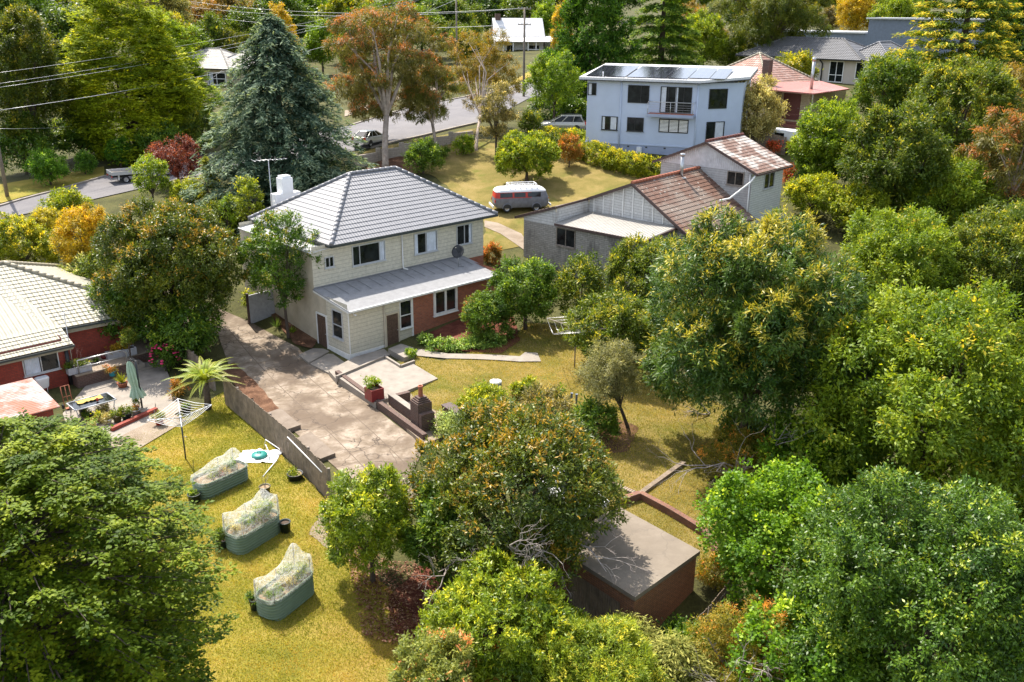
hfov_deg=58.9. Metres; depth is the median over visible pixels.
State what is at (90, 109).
cypress tree
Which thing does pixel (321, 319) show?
door
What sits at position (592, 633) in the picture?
oleander shrub
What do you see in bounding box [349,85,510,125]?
kerb
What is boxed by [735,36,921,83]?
dark roof house
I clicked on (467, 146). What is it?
tree
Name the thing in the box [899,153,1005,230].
tree
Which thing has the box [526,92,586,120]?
hedge
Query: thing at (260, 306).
side wall
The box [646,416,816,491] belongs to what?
straggly shrub
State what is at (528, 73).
verge
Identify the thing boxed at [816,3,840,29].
tree
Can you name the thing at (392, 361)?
kerb
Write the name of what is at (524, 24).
power pole
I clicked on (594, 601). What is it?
garage door
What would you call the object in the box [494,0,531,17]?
tree
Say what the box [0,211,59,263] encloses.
evergreen tree
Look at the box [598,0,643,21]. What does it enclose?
tree
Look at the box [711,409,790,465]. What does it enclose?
tree
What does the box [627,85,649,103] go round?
window
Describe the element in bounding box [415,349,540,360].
path
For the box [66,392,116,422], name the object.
patio table
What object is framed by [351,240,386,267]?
window
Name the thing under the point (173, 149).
plum tree
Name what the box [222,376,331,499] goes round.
paling fence
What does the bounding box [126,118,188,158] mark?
tree
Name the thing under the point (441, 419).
shrub
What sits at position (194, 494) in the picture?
plastic tub
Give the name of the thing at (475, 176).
lawn
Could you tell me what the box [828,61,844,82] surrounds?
window
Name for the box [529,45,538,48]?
window
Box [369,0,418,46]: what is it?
tree
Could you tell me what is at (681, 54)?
cedar tree
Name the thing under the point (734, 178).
window
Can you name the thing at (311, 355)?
step
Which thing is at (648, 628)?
juniper shrub
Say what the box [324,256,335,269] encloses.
window
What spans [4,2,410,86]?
power line
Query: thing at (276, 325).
clump
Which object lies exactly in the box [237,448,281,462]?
plastic sheet
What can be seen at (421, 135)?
kerb
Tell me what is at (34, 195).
kerb
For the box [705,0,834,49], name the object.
evergreen tree
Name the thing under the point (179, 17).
tree
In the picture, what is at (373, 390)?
red planter
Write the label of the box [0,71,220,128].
power line
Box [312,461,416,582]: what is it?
rhododendron
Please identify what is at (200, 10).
tree
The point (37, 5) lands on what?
tree
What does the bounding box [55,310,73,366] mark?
tv antenna
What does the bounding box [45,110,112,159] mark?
tree
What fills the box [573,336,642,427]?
olive tree
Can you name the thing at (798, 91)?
weatherboard house
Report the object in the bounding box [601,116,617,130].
window
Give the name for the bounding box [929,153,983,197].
tree
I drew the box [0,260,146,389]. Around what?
brick house
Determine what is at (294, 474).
round planter
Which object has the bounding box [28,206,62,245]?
golden conifer
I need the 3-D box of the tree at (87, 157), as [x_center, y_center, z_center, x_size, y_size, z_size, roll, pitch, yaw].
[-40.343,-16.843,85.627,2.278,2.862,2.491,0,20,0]
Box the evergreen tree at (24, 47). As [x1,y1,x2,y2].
[0,0,78,151]
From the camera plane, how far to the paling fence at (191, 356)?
49.55 m
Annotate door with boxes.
[316,311,328,348]
[385,311,399,346]
[568,571,619,620]
[781,93,800,119]
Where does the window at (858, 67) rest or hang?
in the dark roof house at (839, 60)
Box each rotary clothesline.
[147,398,211,459]
[547,317,605,366]
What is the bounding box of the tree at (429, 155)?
[401,136,445,173]
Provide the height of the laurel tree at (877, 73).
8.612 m
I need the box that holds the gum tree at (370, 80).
[321,0,457,166]
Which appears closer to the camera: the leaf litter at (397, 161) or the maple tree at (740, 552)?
the maple tree at (740, 552)
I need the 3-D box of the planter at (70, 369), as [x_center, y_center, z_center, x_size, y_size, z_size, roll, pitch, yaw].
[-23.023,1.260,47.987,1.670,0.804,0.879,-18,27,-41]
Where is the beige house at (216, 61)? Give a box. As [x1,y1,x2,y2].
[183,48,287,85]
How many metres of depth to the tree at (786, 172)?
78.18 m
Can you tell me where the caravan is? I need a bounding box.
[762,128,801,148]
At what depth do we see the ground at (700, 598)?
67.58 m
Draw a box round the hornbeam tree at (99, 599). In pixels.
[0,407,241,681]
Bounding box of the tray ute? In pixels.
[106,161,170,182]
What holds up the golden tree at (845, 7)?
on the ground at (700, 598)
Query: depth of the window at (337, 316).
52.08 m
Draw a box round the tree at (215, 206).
[200,198,240,236]
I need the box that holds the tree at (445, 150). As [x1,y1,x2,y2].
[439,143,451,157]
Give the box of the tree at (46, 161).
[21,146,70,185]
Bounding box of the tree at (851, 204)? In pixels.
[825,177,898,231]
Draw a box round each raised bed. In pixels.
[191,450,247,499]
[222,489,279,554]
[254,543,313,620]
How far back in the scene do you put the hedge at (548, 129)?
90.59 m
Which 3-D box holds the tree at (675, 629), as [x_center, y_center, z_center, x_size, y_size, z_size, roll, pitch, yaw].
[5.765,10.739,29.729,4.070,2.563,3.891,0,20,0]
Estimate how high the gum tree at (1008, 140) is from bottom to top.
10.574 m
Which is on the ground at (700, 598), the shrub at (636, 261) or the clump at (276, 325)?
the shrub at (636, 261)
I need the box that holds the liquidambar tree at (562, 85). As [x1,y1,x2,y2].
[520,49,587,117]
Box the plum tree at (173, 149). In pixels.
[144,132,201,179]
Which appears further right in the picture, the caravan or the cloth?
the caravan
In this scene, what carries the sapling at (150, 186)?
on the ground at (700, 598)
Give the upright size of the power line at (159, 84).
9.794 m
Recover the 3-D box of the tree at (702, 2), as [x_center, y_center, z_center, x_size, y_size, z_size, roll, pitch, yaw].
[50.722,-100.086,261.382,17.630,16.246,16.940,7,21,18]
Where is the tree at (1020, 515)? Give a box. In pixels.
[967,476,1023,591]
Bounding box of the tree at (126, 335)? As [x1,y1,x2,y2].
[118,327,138,357]
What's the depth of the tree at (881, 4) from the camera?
208.86 m
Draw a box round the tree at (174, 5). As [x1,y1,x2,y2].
[109,0,197,43]
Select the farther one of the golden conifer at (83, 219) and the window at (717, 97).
the window at (717, 97)
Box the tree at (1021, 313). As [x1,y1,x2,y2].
[994,271,1023,334]
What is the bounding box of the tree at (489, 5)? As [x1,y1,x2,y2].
[466,0,510,38]
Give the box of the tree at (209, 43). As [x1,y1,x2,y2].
[177,20,214,50]
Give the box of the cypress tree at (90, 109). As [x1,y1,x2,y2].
[53,0,210,164]
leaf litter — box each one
[344,543,437,649]
[365,156,421,174]
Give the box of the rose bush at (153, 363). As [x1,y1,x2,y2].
[147,342,179,370]
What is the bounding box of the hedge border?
[416,329,516,352]
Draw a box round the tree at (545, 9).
[531,0,556,45]
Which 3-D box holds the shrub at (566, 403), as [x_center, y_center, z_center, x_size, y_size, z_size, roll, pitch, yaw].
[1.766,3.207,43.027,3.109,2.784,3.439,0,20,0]
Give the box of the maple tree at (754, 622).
[720,586,889,681]
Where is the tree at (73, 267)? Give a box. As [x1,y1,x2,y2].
[58,251,95,277]
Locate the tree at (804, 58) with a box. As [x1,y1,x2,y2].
[775,48,823,77]
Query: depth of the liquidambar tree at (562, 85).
96.26 m
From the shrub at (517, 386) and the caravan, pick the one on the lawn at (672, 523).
the shrub at (517, 386)
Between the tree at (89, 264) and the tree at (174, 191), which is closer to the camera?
the tree at (89, 264)
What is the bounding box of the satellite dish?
[452,245,463,266]
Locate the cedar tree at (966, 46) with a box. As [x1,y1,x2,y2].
[862,0,1023,102]
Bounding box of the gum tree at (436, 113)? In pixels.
[395,54,467,144]
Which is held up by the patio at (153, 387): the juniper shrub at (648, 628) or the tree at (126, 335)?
the tree at (126, 335)
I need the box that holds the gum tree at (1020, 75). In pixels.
[948,58,1023,133]
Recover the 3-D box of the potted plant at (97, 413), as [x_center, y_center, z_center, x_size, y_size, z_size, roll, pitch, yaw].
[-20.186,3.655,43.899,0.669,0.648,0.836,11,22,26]
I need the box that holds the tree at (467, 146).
[451,131,475,154]
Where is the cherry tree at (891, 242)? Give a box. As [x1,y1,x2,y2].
[833,202,966,333]
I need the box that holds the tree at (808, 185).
[780,170,842,219]
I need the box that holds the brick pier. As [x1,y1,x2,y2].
[441,402,463,421]
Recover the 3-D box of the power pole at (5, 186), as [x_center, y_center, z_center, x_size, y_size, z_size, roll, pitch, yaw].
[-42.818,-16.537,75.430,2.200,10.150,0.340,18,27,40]
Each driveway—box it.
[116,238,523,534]
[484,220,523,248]
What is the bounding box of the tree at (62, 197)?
[38,185,96,223]
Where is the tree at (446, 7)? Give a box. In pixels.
[420,0,468,23]
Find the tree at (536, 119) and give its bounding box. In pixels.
[516,108,543,133]
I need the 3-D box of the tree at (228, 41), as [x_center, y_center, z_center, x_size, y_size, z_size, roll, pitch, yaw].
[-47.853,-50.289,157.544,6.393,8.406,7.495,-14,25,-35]
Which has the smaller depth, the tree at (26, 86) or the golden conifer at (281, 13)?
the tree at (26, 86)
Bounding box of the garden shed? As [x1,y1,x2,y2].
[0,378,59,434]
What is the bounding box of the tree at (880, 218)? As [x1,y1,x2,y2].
[854,207,921,264]
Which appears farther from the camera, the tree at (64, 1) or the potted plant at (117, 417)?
the tree at (64, 1)
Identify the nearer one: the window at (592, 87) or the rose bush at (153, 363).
the rose bush at (153, 363)
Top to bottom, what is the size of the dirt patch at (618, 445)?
0.194 m
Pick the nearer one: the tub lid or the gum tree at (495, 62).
the tub lid
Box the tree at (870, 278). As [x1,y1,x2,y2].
[823,256,896,321]
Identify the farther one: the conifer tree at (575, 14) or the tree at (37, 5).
the tree at (37, 5)
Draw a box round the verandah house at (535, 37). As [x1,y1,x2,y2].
[491,14,552,51]
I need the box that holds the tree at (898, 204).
[871,180,950,218]
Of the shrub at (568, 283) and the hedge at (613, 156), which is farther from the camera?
the hedge at (613, 156)
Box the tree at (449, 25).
[435,20,470,54]
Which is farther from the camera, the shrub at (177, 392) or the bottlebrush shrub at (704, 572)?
the shrub at (177, 392)
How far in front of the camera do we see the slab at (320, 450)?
41.44 m
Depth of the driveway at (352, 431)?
46.38 m
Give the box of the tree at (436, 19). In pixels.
[394,2,448,55]
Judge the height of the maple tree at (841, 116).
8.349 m
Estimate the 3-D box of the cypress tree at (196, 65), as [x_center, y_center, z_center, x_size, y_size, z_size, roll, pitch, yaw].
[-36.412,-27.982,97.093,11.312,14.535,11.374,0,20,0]
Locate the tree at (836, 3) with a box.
[822,0,838,11]
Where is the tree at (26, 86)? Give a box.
[0,62,47,108]
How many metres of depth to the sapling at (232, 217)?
67.25 m
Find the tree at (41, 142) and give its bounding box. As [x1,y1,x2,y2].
[0,110,57,173]
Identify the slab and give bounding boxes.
[268,408,300,432]
[297,431,335,461]
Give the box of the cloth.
[75,395,102,403]
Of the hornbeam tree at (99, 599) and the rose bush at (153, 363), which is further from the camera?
the rose bush at (153, 363)
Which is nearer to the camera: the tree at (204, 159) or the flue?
the flue
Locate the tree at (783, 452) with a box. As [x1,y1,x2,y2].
[750,408,870,510]
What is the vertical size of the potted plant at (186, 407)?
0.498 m
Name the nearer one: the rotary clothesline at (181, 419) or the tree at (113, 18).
the rotary clothesline at (181, 419)
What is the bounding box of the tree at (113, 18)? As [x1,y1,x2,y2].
[94,0,166,45]
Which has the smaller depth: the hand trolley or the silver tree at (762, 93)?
the hand trolley
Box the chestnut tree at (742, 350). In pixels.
[636,199,874,448]
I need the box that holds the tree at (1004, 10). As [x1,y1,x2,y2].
[995,0,1015,20]
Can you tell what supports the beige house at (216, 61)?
on the ground at (700, 598)
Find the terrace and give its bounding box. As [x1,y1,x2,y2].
[65,338,173,388]
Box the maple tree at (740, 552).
[691,450,847,618]
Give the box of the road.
[0,83,542,218]
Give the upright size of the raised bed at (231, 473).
1.367 m
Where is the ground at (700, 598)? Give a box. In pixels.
[0,0,1023,681]
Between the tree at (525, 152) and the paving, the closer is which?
the paving
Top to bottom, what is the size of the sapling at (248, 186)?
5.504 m
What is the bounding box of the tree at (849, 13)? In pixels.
[834,0,865,30]
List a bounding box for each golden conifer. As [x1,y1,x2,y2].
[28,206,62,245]
[47,201,115,265]
[268,3,306,75]
[549,1,573,49]
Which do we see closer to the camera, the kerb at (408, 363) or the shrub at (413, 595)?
the shrub at (413, 595)
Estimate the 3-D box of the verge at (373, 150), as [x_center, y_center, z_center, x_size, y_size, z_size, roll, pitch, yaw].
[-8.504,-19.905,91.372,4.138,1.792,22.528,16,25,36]
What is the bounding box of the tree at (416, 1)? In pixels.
[381,0,425,6]
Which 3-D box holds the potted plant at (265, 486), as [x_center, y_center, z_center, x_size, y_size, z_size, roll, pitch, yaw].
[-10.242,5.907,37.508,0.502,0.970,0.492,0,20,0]
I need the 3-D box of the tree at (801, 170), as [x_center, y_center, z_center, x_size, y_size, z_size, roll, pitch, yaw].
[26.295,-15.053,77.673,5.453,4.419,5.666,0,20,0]
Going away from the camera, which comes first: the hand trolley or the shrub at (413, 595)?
the shrub at (413, 595)
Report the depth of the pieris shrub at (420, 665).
25.96 m
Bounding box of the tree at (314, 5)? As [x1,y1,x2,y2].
[286,0,333,40]
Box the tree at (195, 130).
[177,104,219,154]
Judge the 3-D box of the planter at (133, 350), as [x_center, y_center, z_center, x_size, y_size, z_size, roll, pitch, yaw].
[-21.349,0.554,50.517,0.680,0.420,0.520,-18,27,-41]
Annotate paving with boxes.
[108,412,185,449]
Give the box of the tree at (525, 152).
[494,128,562,182]
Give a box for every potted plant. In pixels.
[75,397,88,412]
[79,409,94,420]
[84,410,101,421]
[93,402,110,413]
[95,411,104,421]
[99,412,112,424]
[104,365,118,376]
[109,407,124,422]
[113,372,127,387]
[117,404,133,420]
[129,398,140,406]
[131,404,141,415]
[150,410,165,425]
[179,402,190,412]
[258,475,270,495]
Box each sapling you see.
[126,150,171,207]
[218,192,238,228]
[228,174,264,220]
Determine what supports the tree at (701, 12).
on the ground at (700, 598)
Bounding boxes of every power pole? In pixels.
[0,149,8,196]
[455,0,457,74]
[518,7,530,96]
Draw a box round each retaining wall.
[335,370,426,439]
[352,131,472,167]
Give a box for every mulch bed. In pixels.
[220,363,278,411]
[271,313,316,347]
[427,314,519,352]
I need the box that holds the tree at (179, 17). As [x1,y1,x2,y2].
[141,4,201,70]
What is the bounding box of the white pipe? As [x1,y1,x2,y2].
[287,437,321,472]
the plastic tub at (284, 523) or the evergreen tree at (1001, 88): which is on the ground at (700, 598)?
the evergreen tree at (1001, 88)
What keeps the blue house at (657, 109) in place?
on the ground at (700, 598)
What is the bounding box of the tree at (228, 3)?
[197,0,257,36]
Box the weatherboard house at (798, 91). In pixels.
[728,52,848,128]
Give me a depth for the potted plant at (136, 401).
45.17 m
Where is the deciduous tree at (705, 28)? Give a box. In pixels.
[682,13,729,65]
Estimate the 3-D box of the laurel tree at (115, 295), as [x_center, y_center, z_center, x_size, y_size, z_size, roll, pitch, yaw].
[-21.927,-2.195,52.382,5.069,5.889,5.722,0,20,0]
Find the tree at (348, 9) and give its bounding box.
[339,8,369,69]
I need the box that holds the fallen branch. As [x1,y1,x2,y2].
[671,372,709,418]
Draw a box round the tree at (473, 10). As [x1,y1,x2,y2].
[445,0,489,31]
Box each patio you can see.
[63,358,180,445]
[338,358,437,408]
[385,392,445,445]
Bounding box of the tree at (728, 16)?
[720,0,752,27]
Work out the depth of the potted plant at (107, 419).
43.80 m
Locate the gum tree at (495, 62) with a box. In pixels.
[446,27,523,150]
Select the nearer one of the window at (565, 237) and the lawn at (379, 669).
the lawn at (379, 669)
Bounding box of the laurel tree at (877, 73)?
[846,47,932,118]
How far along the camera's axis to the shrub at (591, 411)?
42.00 m
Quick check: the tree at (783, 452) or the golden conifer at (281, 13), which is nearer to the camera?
the tree at (783, 452)
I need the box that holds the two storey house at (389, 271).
[238,166,497,359]
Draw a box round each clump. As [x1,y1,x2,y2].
[269,316,284,327]
[289,325,296,332]
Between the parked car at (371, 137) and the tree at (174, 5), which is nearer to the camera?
the parked car at (371, 137)
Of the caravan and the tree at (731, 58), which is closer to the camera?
the caravan
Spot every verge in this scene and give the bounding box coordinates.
[0,166,104,202]
[363,126,493,163]
[510,71,531,84]
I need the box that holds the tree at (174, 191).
[164,176,203,205]
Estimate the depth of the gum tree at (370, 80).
84.35 m
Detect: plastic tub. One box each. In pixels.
[187,487,200,503]
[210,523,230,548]
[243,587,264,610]
[279,518,290,533]
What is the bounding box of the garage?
[554,508,699,631]
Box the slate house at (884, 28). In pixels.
[755,17,987,58]
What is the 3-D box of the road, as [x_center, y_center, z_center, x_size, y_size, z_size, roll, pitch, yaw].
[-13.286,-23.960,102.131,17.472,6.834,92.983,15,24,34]
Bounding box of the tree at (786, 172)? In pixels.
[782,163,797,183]
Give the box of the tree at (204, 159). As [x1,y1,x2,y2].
[197,155,220,205]
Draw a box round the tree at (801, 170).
[788,145,851,183]
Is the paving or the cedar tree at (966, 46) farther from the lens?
the cedar tree at (966, 46)
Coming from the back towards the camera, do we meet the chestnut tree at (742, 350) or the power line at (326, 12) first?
the power line at (326, 12)
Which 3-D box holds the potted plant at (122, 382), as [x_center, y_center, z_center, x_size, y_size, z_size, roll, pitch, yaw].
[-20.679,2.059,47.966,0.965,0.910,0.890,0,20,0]
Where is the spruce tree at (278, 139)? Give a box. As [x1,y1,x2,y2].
[180,12,378,233]
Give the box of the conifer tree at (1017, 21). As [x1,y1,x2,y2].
[966,0,1023,71]
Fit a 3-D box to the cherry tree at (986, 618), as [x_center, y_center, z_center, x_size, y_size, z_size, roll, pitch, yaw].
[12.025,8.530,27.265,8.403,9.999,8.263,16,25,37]
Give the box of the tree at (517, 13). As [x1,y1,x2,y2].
[503,0,561,22]
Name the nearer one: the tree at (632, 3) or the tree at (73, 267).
the tree at (73, 267)
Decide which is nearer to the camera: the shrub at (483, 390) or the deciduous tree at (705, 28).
the shrub at (483, 390)
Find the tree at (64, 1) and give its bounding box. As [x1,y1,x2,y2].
[36,0,99,50]
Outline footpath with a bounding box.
[345,81,462,115]
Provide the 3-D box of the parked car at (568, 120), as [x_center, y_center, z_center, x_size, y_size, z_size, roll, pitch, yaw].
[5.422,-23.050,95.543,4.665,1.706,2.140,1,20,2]
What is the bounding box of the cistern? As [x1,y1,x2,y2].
[34,375,48,390]
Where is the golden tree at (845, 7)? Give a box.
[834,0,876,30]
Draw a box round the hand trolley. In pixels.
[60,385,72,409]
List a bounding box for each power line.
[0,0,401,72]
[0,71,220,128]
[3,1,451,109]
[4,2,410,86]
[5,1,407,82]
[184,13,517,27]
[188,6,508,15]
[191,1,517,12]
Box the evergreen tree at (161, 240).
[88,195,252,341]
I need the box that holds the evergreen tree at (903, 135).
[835,97,955,203]
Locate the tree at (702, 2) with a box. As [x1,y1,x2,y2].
[661,0,714,15]
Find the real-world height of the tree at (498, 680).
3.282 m
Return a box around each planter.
[62,358,91,375]
[104,342,130,359]
[121,345,136,356]
[286,465,302,481]
[360,375,383,402]
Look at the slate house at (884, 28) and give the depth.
154.92 m
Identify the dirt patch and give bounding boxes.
[309,511,331,546]
[598,420,638,452]
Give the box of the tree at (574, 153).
[558,132,584,166]
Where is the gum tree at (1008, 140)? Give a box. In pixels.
[954,103,1023,205]
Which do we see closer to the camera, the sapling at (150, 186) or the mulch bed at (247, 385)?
the mulch bed at (247, 385)
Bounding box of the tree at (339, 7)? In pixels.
[317,0,373,48]
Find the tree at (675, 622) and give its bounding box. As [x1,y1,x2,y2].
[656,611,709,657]
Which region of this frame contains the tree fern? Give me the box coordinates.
[160,356,236,410]
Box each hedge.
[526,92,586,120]
[538,125,578,137]
[569,127,585,140]
[574,137,660,177]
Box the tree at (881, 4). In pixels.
[875,0,900,12]
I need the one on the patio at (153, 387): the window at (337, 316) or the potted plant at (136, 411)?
the potted plant at (136, 411)
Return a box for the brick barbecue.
[387,385,434,431]
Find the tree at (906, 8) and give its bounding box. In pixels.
[866,0,919,19]
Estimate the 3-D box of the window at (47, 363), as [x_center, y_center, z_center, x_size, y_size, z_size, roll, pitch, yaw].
[-24.457,1.146,47.096,1.850,1.150,0.140,-18,27,-41]
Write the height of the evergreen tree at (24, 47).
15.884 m
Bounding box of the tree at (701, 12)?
[685,7,713,44]
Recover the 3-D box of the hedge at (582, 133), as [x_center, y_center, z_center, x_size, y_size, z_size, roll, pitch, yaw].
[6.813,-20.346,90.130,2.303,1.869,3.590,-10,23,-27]
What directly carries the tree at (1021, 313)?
on the ground at (700, 598)
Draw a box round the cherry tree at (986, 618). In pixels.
[769,459,1023,681]
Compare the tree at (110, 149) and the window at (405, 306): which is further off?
the tree at (110, 149)
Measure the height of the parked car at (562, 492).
1.497 m
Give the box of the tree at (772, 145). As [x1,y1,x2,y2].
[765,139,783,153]
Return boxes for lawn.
[51,393,414,681]
[367,139,646,249]
[400,323,738,557]
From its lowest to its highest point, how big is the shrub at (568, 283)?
5.360 m
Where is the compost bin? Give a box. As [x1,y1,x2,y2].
[490,379,501,389]
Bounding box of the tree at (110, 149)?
[102,136,133,167]
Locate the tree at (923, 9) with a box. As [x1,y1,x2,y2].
[899,0,930,17]
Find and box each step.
[298,348,328,364]
[310,354,343,373]
[329,349,390,383]
[388,344,414,361]
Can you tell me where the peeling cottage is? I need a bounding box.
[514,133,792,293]
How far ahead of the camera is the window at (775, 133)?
85.71 m
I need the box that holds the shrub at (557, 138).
[546,127,569,147]
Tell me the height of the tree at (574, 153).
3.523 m
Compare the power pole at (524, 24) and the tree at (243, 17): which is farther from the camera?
the tree at (243, 17)
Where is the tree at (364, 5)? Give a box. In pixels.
[355,2,392,57]
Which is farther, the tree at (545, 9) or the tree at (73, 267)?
the tree at (545, 9)
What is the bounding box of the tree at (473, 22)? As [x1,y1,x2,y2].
[444,19,488,66]
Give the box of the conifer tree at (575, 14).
[532,0,645,102]
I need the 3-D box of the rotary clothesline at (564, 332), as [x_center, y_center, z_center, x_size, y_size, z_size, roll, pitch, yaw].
[3.468,0.250,49.679,2.860,2.919,2.860,-1,20,-5]
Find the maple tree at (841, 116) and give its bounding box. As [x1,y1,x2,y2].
[784,96,865,186]
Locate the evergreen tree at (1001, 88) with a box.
[902,52,1023,165]
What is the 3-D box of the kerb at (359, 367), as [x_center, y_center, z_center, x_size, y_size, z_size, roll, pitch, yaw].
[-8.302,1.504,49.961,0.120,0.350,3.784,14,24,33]
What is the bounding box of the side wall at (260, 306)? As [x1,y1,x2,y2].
[245,289,274,323]
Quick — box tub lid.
[251,450,266,458]
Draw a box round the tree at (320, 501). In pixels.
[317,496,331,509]
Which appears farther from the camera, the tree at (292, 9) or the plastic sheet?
the tree at (292, 9)
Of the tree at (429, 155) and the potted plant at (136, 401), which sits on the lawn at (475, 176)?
the tree at (429, 155)
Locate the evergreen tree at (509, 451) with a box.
[398,390,652,623]
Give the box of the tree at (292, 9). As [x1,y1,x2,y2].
[248,0,319,41]
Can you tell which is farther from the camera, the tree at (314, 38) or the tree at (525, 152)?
the tree at (314, 38)
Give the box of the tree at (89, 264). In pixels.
[77,248,105,280]
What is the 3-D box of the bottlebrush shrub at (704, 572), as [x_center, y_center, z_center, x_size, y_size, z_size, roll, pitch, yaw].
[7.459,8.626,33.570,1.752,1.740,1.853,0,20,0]
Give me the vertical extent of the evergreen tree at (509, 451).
7.924 m
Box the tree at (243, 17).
[227,4,260,47]
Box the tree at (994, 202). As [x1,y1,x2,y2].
[969,194,1023,268]
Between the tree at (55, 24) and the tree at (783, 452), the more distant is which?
the tree at (55, 24)
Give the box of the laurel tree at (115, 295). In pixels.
[83,258,177,342]
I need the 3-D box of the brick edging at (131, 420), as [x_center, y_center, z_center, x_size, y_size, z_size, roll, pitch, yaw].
[-18.445,3.926,44.334,0.222,0.435,2.728,10,22,26]
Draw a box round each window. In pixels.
[22,353,61,377]
[207,72,226,85]
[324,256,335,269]
[331,308,343,341]
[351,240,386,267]
[399,299,413,330]
[414,230,438,255]
[433,287,458,317]
[456,223,472,245]
[506,45,512,49]
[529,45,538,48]
[555,227,575,249]
[588,83,596,94]
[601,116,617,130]
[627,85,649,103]
[627,117,643,131]
[658,118,688,133]
[659,86,692,113]
[705,121,724,139]
[708,89,727,108]
[725,171,744,186]
[763,172,774,189]
[774,132,784,137]
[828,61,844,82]
[854,62,872,78]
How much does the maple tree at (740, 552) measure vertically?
6.625 m
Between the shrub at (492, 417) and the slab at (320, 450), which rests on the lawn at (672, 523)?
the shrub at (492, 417)
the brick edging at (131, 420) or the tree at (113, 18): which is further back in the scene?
the tree at (113, 18)
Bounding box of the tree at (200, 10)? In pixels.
[180,0,241,40]
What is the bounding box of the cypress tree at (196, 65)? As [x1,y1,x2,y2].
[121,8,225,144]
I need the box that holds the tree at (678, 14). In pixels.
[653,1,684,45]
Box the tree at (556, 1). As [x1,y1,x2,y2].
[552,0,563,12]
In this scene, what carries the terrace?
on the ground at (700, 598)
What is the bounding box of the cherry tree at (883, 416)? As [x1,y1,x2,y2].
[786,273,1023,530]
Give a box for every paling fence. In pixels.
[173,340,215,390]
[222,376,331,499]
[692,575,738,627]
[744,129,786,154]
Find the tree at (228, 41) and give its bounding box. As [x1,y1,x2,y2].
[218,26,252,52]
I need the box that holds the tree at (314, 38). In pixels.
[301,16,341,75]
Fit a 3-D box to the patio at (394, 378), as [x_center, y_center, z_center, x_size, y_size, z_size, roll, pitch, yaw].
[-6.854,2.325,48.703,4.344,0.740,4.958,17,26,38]
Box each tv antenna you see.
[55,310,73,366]
[255,158,286,202]
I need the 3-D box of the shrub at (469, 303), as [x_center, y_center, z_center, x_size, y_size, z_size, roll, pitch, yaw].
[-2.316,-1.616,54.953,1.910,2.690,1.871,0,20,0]
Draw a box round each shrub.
[135,292,227,368]
[166,376,191,398]
[386,623,477,681]
[388,566,441,648]
[404,348,417,358]
[428,406,468,439]
[451,378,509,422]
[459,288,515,339]
[460,293,484,323]
[473,400,522,428]
[483,240,502,266]
[484,251,560,329]
[507,374,540,397]
[516,611,674,681]
[517,378,582,421]
[546,127,569,147]
[553,247,611,324]
[554,382,566,398]
[557,286,656,371]
[568,393,621,439]
[589,610,662,681]
[602,231,698,325]
[618,628,727,681]
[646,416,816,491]
[666,591,852,681]
[695,549,733,591]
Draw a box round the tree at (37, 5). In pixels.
[0,0,76,61]
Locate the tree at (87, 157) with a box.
[73,148,98,174]
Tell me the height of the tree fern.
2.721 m
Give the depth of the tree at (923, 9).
195.32 m
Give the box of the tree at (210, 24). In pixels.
[196,9,241,50]
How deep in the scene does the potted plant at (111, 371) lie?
48.35 m
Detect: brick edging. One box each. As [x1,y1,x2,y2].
[110,407,157,430]
[612,461,685,493]
[618,490,717,553]
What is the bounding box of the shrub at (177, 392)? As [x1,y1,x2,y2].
[166,376,191,398]
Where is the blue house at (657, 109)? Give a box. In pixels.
[579,63,757,154]
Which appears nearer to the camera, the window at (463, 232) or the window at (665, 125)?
the window at (463, 232)
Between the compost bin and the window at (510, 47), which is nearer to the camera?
the compost bin
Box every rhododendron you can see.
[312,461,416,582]
[413,545,590,681]
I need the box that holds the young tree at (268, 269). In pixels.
[233,207,325,337]
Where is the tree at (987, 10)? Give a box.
[956,0,1001,31]
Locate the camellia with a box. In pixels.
[400,474,477,599]
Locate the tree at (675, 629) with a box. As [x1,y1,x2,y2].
[655,621,742,681]
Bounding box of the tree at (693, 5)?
[680,1,707,25]
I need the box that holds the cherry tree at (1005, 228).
[932,199,1023,336]
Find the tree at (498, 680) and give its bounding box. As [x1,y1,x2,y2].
[472,635,523,681]
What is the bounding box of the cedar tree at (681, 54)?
[622,0,705,65]
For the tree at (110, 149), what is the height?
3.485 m
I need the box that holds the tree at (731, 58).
[712,30,747,65]
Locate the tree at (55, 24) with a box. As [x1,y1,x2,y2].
[31,0,108,78]
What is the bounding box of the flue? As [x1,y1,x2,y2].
[680,153,685,178]
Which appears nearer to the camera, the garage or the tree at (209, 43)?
the garage
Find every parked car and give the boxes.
[352,130,388,146]
[530,459,608,516]
[541,113,585,130]
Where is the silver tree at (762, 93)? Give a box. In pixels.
[734,73,790,142]
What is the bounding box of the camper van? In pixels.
[489,181,550,212]
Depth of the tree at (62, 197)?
68.00 m
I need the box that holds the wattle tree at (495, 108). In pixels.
[473,80,520,155]
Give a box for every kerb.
[0,162,166,205]
[336,355,383,381]
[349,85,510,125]
[370,122,475,147]
[384,355,400,367]
[401,360,414,367]
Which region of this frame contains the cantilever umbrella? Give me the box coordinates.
[126,359,154,415]

